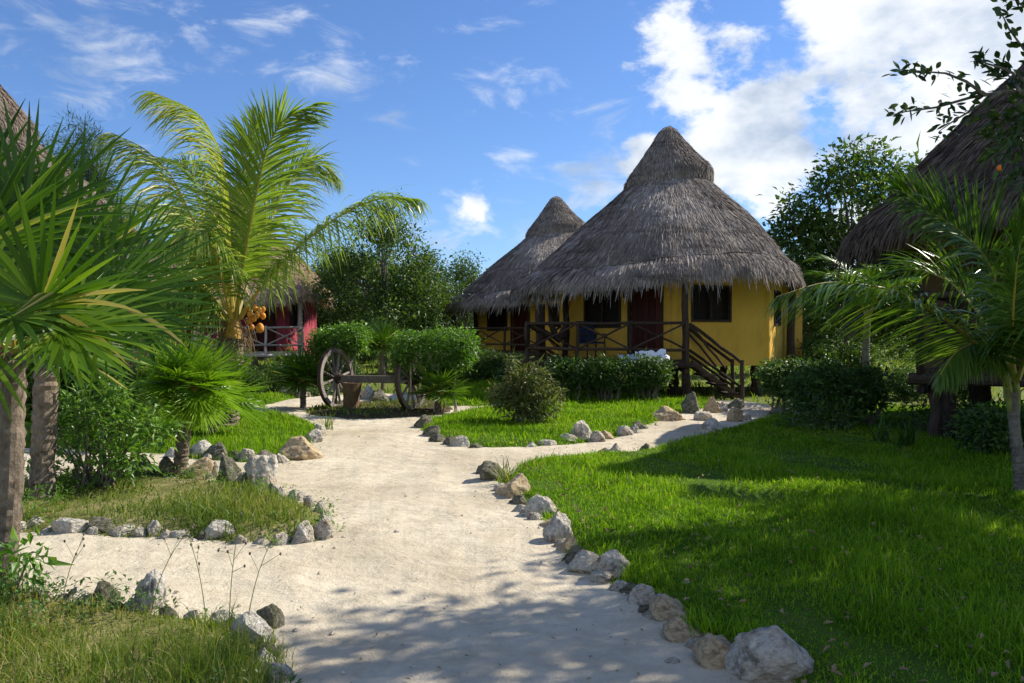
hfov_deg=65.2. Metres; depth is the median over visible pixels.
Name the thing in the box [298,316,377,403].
bush
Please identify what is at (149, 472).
rock
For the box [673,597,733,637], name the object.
grass tuft
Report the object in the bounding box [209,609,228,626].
rock
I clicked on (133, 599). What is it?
rock
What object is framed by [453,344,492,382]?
shrub
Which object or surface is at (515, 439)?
lawn
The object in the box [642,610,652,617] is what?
rock
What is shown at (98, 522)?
rock
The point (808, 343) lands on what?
shrub
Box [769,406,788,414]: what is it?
rock
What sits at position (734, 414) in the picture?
rock
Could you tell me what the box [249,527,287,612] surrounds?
weed
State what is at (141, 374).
shrub
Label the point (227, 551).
weed
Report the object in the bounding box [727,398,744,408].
rock
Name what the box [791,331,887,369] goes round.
shrub
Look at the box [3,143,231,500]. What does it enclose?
fan palm
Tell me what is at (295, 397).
lawn
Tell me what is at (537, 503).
rock
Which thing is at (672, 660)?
rock
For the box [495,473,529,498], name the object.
rock
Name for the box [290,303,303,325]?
window
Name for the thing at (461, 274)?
tree
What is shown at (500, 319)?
window
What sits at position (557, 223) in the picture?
thatched hut
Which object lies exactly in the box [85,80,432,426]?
coconut palm
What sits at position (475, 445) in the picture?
rock
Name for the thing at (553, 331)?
hammock
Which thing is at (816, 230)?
tree
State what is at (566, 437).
rock
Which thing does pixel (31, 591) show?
rock
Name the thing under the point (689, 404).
rock
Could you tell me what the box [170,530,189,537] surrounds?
rock
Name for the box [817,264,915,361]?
tree
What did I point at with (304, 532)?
rock
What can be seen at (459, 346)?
hedge
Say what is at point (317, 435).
rock
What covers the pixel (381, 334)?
fan palm
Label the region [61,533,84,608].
weed
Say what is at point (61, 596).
rock
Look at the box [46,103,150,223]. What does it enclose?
tree
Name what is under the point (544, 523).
rock
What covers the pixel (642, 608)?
rock
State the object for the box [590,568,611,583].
rock
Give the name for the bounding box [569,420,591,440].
rock
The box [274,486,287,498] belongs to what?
rock
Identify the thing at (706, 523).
weed
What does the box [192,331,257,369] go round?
shrub
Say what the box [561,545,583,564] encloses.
rock
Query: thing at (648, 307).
door
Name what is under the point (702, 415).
rock
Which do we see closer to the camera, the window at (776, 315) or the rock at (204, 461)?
the rock at (204, 461)
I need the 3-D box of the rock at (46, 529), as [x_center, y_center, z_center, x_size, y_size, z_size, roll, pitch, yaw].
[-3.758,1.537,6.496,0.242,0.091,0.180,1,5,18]
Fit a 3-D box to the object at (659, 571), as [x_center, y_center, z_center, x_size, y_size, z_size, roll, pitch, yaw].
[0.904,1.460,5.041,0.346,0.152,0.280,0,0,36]
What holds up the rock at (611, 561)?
on the sand path
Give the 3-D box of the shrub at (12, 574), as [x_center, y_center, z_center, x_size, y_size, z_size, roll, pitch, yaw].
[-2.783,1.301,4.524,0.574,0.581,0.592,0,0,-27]
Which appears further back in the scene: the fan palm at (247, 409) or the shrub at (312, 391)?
the shrub at (312, 391)
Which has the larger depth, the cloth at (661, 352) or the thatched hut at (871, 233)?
the cloth at (661, 352)
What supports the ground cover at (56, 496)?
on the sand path
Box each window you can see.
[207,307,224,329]
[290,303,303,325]
[487,305,506,330]
[548,303,558,326]
[583,288,620,327]
[691,285,731,321]
[774,290,780,325]
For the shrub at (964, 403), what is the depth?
12.64 m
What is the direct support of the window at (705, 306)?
in the thatched hut at (674, 251)
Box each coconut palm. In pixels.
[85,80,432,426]
[760,162,1023,492]
[800,254,921,367]
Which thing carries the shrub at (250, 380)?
on the ground at (748, 398)
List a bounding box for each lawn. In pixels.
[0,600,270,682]
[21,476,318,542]
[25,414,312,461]
[244,384,340,405]
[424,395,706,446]
[425,384,614,405]
[505,404,1023,682]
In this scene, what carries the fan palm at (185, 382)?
on the lawn at (166, 483)
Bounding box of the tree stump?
[342,383,361,407]
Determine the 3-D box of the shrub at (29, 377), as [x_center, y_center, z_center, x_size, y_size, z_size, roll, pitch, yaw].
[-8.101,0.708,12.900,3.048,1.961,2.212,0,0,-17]
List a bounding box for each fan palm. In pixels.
[0,94,248,581]
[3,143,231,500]
[128,329,249,476]
[153,327,271,433]
[261,342,343,407]
[361,314,404,389]
[405,357,474,413]
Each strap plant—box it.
[313,413,336,429]
[490,456,526,482]
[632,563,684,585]
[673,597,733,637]
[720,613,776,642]
[862,413,892,441]
[887,412,922,447]
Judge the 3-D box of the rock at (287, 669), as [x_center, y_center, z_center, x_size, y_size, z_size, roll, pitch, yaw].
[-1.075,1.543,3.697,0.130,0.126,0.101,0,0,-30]
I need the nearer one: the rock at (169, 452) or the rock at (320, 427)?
the rock at (169, 452)
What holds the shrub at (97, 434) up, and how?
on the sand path
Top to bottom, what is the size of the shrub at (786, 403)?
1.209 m
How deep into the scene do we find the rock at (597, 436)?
11.96 m
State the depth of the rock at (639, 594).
4.75 m
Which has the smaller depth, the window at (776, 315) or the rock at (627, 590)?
the rock at (627, 590)
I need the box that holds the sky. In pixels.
[0,0,1023,321]
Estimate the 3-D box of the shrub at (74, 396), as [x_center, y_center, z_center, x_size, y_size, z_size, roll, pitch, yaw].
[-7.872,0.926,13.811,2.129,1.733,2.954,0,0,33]
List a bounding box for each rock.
[19,585,38,599]
[20,521,26,531]
[24,453,30,460]
[27,516,43,527]
[37,587,54,600]
[40,525,52,532]
[51,517,88,532]
[55,593,67,601]
[64,586,87,602]
[82,592,92,603]
[85,526,97,534]
[86,516,115,532]
[90,580,120,603]
[106,599,123,609]
[107,524,134,536]
[123,598,135,611]
[131,526,146,536]
[134,569,167,612]
[135,455,155,475]
[147,520,162,536]
[154,456,173,476]
[158,606,176,616]
[159,529,170,538]
[164,447,174,457]
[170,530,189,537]
[179,457,213,479]
[183,609,199,620]
[190,440,210,456]
[194,531,205,539]
[202,442,227,459]
[203,453,211,459]
[203,519,234,539]
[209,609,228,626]
[211,461,218,476]
[218,455,241,482]
[228,450,238,456]
[228,614,240,627]
[231,610,279,644]
[233,534,247,544]
[237,471,247,483]
[238,448,255,461]
[244,454,277,489]
[253,647,277,665]
[254,536,268,543]
[255,643,280,657]
[256,449,275,454]
[256,603,284,628]
[263,662,293,682]
[267,481,279,492]
[270,532,290,544]
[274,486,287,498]
[276,453,289,462]
[278,387,291,393]
[278,436,322,459]
[288,489,296,501]
[291,520,314,543]
[292,388,310,397]
[297,491,305,500]
[303,495,313,507]
[305,428,322,442]
[313,517,333,539]
[314,424,326,433]
[314,499,325,513]
[318,512,334,524]
[360,384,372,398]
[369,389,389,401]
[413,414,432,427]
[422,425,440,436]
[428,432,445,441]
[443,435,452,445]
[450,435,469,446]
[468,443,482,447]
[479,461,505,480]
[494,483,503,490]
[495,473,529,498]
[509,495,526,504]
[512,504,525,511]
[521,494,556,515]
[527,441,535,446]
[527,512,542,519]
[538,439,556,445]
[539,519,550,526]
[543,510,572,542]
[554,538,564,546]
[556,534,577,552]
[560,433,577,441]
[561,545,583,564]
[567,550,598,572]
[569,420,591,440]
[589,430,604,441]
[589,549,630,580]
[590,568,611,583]
[601,430,614,438]
[608,579,628,591]
[609,443,622,450]
[615,425,633,435]
[619,582,636,593]
[627,583,655,605]
[630,424,642,432]
[632,421,648,428]
[638,604,648,612]
[639,443,649,449]
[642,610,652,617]
[649,593,686,620]
[651,406,685,421]
[662,617,704,642]
[664,657,679,663]
[681,392,698,413]
[684,637,699,648]
[692,632,730,669]
[693,411,711,420]
[695,417,723,432]
[703,397,720,412]
[718,402,728,411]
[724,625,813,681]
[726,407,743,421]
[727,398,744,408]
[743,412,751,419]
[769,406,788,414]
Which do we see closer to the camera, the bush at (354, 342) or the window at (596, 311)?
the bush at (354, 342)
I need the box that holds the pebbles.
[41,407,732,682]
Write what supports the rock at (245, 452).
on the sand path
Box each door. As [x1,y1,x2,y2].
[247,303,275,350]
[510,302,529,350]
[627,280,663,354]
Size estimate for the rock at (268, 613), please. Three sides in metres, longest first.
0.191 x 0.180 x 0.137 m
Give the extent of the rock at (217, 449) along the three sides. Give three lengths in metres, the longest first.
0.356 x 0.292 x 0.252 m
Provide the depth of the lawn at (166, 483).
6.89 m
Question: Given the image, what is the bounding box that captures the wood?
[246,259,915,361]
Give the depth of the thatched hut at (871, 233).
12.29 m
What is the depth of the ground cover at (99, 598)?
4.39 m
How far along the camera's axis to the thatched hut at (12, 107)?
17.72 m
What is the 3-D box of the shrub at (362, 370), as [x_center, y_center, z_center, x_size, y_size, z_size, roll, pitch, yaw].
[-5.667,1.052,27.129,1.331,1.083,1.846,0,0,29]
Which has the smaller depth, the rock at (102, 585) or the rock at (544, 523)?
the rock at (102, 585)
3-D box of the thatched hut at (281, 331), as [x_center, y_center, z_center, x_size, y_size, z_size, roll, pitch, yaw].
[-11.884,-2.511,33.604,9.084,8.025,9.552,0,0,32]
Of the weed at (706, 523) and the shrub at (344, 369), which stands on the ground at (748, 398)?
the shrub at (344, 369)
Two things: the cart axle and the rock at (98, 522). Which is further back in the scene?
the cart axle
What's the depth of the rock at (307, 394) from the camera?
20.97 m
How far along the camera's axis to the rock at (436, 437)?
11.98 m
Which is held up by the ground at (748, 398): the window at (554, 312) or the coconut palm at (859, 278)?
the coconut palm at (859, 278)
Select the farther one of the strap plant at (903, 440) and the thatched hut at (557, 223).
the thatched hut at (557, 223)
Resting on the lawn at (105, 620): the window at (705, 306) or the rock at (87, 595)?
the rock at (87, 595)
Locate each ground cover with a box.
[0,563,303,682]
[22,457,346,545]
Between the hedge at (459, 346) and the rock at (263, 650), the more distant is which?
the hedge at (459, 346)
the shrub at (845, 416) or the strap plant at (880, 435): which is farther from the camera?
the shrub at (845, 416)
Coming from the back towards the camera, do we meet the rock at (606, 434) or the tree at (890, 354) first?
the tree at (890, 354)
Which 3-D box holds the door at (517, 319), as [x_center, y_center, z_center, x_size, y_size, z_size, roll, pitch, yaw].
[0.371,-0.653,33.171,1.084,2.050,0.152,0,1,45]
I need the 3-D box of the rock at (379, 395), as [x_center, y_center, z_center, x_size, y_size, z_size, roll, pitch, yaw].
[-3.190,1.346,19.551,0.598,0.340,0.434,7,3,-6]
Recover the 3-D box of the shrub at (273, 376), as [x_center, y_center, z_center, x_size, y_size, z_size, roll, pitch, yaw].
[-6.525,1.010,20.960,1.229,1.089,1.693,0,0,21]
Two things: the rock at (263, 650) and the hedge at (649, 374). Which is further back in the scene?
the hedge at (649, 374)
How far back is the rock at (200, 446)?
10.50 m
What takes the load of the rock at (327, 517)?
on the sand path
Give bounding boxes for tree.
[40,123,72,167]
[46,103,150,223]
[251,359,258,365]
[303,187,470,375]
[305,243,357,333]
[315,229,396,367]
[361,249,428,362]
[376,242,461,352]
[426,243,487,333]
[756,131,931,349]
[784,252,860,352]
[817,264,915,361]
[855,257,921,355]
[882,0,1023,195]
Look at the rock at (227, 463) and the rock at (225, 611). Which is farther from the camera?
the rock at (227, 463)
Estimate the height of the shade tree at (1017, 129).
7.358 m
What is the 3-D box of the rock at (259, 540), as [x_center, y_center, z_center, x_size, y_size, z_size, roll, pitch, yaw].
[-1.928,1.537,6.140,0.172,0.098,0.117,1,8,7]
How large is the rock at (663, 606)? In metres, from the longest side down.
0.274 x 0.266 x 0.166 m
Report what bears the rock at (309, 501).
on the sand path
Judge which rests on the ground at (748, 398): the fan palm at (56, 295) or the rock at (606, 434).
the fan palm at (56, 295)
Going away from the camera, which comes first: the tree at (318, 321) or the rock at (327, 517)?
the rock at (327, 517)
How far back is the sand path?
5.29 m
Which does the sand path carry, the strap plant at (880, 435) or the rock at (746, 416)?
the rock at (746, 416)
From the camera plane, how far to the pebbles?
6.08 m
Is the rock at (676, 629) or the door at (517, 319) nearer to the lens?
the rock at (676, 629)
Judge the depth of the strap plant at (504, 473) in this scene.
8.54 m
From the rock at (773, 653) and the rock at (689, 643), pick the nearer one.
the rock at (773, 653)
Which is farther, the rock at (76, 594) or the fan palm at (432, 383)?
the fan palm at (432, 383)
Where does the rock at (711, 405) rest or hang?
on the ground at (748, 398)
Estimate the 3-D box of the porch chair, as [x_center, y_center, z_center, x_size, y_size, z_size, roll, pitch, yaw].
[2.107,-0.048,21.449,0.600,1.003,0.688,0,0,-25]
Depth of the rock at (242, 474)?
8.41 m
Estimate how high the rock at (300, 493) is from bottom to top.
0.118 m
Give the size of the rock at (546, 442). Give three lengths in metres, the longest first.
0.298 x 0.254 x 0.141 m
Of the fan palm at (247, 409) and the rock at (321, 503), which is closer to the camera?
the rock at (321, 503)
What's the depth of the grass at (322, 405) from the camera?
16.55 m
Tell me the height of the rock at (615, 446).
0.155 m
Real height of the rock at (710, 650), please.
0.185 m
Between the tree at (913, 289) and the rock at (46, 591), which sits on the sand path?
the rock at (46, 591)
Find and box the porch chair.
[579,321,605,358]
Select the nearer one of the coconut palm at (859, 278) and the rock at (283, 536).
the rock at (283, 536)
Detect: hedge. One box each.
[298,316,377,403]
[383,323,485,411]
[488,359,582,385]
[541,347,678,400]
[750,353,849,408]
[777,357,899,424]
[939,393,1023,458]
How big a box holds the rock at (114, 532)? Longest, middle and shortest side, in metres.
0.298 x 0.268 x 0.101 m
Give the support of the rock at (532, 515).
on the sand path
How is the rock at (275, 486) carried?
on the sand path
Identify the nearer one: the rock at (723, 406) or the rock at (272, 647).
the rock at (272, 647)
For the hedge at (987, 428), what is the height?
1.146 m
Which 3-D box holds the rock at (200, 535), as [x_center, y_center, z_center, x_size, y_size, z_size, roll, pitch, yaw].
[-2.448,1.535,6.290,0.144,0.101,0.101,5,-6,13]
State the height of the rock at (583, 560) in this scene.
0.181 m
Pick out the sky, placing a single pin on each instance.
(484, 113)
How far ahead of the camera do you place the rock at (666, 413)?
14.98 m
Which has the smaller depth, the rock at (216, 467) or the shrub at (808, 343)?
the rock at (216, 467)
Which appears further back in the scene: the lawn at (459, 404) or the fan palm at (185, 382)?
the lawn at (459, 404)
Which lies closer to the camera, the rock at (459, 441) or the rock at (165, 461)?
the rock at (165, 461)
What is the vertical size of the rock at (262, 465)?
0.414 m
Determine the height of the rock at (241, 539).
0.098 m
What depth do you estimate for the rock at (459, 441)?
11.47 m
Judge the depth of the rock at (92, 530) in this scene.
6.39 m
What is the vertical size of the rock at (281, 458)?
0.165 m
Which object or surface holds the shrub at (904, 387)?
on the ground at (748, 398)
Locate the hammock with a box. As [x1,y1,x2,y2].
[546,299,569,342]
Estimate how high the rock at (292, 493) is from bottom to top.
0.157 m
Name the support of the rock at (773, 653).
on the lawn at (921, 662)
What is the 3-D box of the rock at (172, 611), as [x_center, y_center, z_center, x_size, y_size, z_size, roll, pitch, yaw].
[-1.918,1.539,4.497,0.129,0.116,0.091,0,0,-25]
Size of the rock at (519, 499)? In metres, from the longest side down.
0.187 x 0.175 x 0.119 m
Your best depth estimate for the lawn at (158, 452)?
11.64 m
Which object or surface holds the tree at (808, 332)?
on the ground at (748, 398)
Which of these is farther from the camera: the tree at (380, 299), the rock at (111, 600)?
the tree at (380, 299)
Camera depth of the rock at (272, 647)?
3.94 m
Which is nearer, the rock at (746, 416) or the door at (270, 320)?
the rock at (746, 416)
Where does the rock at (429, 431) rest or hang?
on the ground at (748, 398)
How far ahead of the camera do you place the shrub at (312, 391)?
21.10 m
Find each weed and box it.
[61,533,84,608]
[151,518,194,614]
[185,528,205,616]
[217,512,246,629]
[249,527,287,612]
[705,514,732,583]
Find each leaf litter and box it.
[46,409,743,682]
[507,432,1023,682]
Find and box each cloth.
[617,352,640,364]
[635,349,669,361]
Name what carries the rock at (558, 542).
on the lawn at (921, 662)
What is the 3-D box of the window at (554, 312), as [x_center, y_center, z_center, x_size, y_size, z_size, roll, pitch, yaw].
[2.140,-1.076,32.902,1.375,0.960,0.117,0,0,-17]
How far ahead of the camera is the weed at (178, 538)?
4.51 m
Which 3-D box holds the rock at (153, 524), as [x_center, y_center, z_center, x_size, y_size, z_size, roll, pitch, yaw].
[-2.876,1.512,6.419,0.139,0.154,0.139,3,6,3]
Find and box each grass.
[305,397,452,418]
[425,377,599,405]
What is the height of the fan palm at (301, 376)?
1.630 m
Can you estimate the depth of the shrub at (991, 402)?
11.08 m
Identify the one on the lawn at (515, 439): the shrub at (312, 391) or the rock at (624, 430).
the rock at (624, 430)
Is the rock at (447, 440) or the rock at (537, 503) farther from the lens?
the rock at (447, 440)
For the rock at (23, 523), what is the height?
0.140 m
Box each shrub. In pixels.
[0,351,88,429]
[0,521,73,610]
[11,356,112,422]
[24,366,191,490]
[63,358,162,431]
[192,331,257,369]
[240,366,272,394]
[246,360,285,392]
[284,375,328,396]
[302,350,365,384]
[324,360,367,382]
[356,349,379,363]
[422,325,488,372]
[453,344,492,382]
[473,346,524,380]
[480,347,570,423]
[753,382,792,408]
[767,377,894,431]
[779,332,857,366]
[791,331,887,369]
[882,361,927,400]
[884,381,1005,432]
[916,385,968,402]
[953,388,1023,433]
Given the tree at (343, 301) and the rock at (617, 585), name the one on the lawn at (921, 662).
the rock at (617, 585)
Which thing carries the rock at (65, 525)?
on the lawn at (166, 483)
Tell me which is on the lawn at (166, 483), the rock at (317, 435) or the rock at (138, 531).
the rock at (138, 531)
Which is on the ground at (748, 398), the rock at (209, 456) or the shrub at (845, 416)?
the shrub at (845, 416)
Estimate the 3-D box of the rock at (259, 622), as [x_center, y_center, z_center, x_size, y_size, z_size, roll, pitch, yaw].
[-1.335,1.506,4.168,0.252,0.197,0.210,7,4,-22]
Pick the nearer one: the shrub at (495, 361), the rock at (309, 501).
the rock at (309, 501)
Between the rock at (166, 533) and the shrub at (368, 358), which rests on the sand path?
the rock at (166, 533)
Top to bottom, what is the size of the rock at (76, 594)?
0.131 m
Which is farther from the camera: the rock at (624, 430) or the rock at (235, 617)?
the rock at (624, 430)
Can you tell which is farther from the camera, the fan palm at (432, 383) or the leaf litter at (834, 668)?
the fan palm at (432, 383)
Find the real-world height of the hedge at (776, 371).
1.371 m
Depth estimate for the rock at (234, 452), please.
10.33 m
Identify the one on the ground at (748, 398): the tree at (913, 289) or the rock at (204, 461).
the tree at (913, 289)
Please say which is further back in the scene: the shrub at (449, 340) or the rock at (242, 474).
the shrub at (449, 340)
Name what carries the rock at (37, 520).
on the sand path
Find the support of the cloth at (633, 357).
on the hedge at (649, 374)
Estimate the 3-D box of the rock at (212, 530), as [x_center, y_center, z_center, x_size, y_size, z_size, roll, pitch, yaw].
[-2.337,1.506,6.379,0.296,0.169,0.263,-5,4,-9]
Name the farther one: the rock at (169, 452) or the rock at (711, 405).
the rock at (711, 405)
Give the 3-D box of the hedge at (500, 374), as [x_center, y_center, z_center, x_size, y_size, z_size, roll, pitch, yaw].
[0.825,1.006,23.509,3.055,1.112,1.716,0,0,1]
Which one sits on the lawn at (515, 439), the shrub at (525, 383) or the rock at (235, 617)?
the shrub at (525, 383)
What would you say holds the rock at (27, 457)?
on the ground at (748, 398)
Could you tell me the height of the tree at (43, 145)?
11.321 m
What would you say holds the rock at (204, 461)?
on the lawn at (166, 483)
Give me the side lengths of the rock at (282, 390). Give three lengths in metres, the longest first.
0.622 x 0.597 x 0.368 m
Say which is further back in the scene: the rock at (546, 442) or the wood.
the wood
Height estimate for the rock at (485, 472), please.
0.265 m
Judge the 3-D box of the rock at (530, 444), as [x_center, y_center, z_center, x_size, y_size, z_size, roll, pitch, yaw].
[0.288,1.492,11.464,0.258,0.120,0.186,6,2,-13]
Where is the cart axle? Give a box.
[317,348,425,409]
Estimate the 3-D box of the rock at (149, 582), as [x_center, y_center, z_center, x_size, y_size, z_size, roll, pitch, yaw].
[-2.102,1.466,4.661,0.179,0.296,0.281,0,0,-29]
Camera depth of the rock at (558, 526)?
6.17 m
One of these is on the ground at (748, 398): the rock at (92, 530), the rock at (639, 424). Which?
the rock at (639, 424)
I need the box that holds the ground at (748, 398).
[249,339,1023,408]
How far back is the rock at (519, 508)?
7.25 m
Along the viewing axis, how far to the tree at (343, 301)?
40.15 m
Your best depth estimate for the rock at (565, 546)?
5.90 m
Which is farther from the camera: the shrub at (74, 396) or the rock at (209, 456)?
the shrub at (74, 396)
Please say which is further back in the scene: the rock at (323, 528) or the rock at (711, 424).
the rock at (711, 424)
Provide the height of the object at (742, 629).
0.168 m
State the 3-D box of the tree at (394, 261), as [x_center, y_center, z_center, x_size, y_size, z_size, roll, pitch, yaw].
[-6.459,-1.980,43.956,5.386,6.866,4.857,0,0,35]
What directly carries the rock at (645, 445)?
on the lawn at (921, 662)
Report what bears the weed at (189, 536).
on the sand path
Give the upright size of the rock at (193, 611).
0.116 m
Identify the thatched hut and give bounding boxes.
[0,84,176,373]
[144,192,336,375]
[442,196,584,357]
[507,126,805,400]
[828,63,1023,439]
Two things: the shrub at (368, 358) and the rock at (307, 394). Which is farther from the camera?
the shrub at (368, 358)
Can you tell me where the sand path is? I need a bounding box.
[17,393,791,682]
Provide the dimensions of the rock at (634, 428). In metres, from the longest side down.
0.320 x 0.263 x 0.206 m
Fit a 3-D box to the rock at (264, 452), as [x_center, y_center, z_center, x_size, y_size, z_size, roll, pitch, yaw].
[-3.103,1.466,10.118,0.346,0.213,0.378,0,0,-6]
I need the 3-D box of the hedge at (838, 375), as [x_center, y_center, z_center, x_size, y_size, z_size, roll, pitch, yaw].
[5.653,0.939,13.881,1.938,1.368,2.002,0,0,-1]
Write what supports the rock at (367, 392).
on the sand path
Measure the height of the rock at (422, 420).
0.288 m
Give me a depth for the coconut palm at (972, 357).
7.29 m
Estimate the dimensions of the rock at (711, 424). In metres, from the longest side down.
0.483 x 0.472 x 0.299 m
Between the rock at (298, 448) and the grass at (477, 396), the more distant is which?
the grass at (477, 396)
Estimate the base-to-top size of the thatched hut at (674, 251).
8.028 m
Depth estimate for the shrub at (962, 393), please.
18.68 m

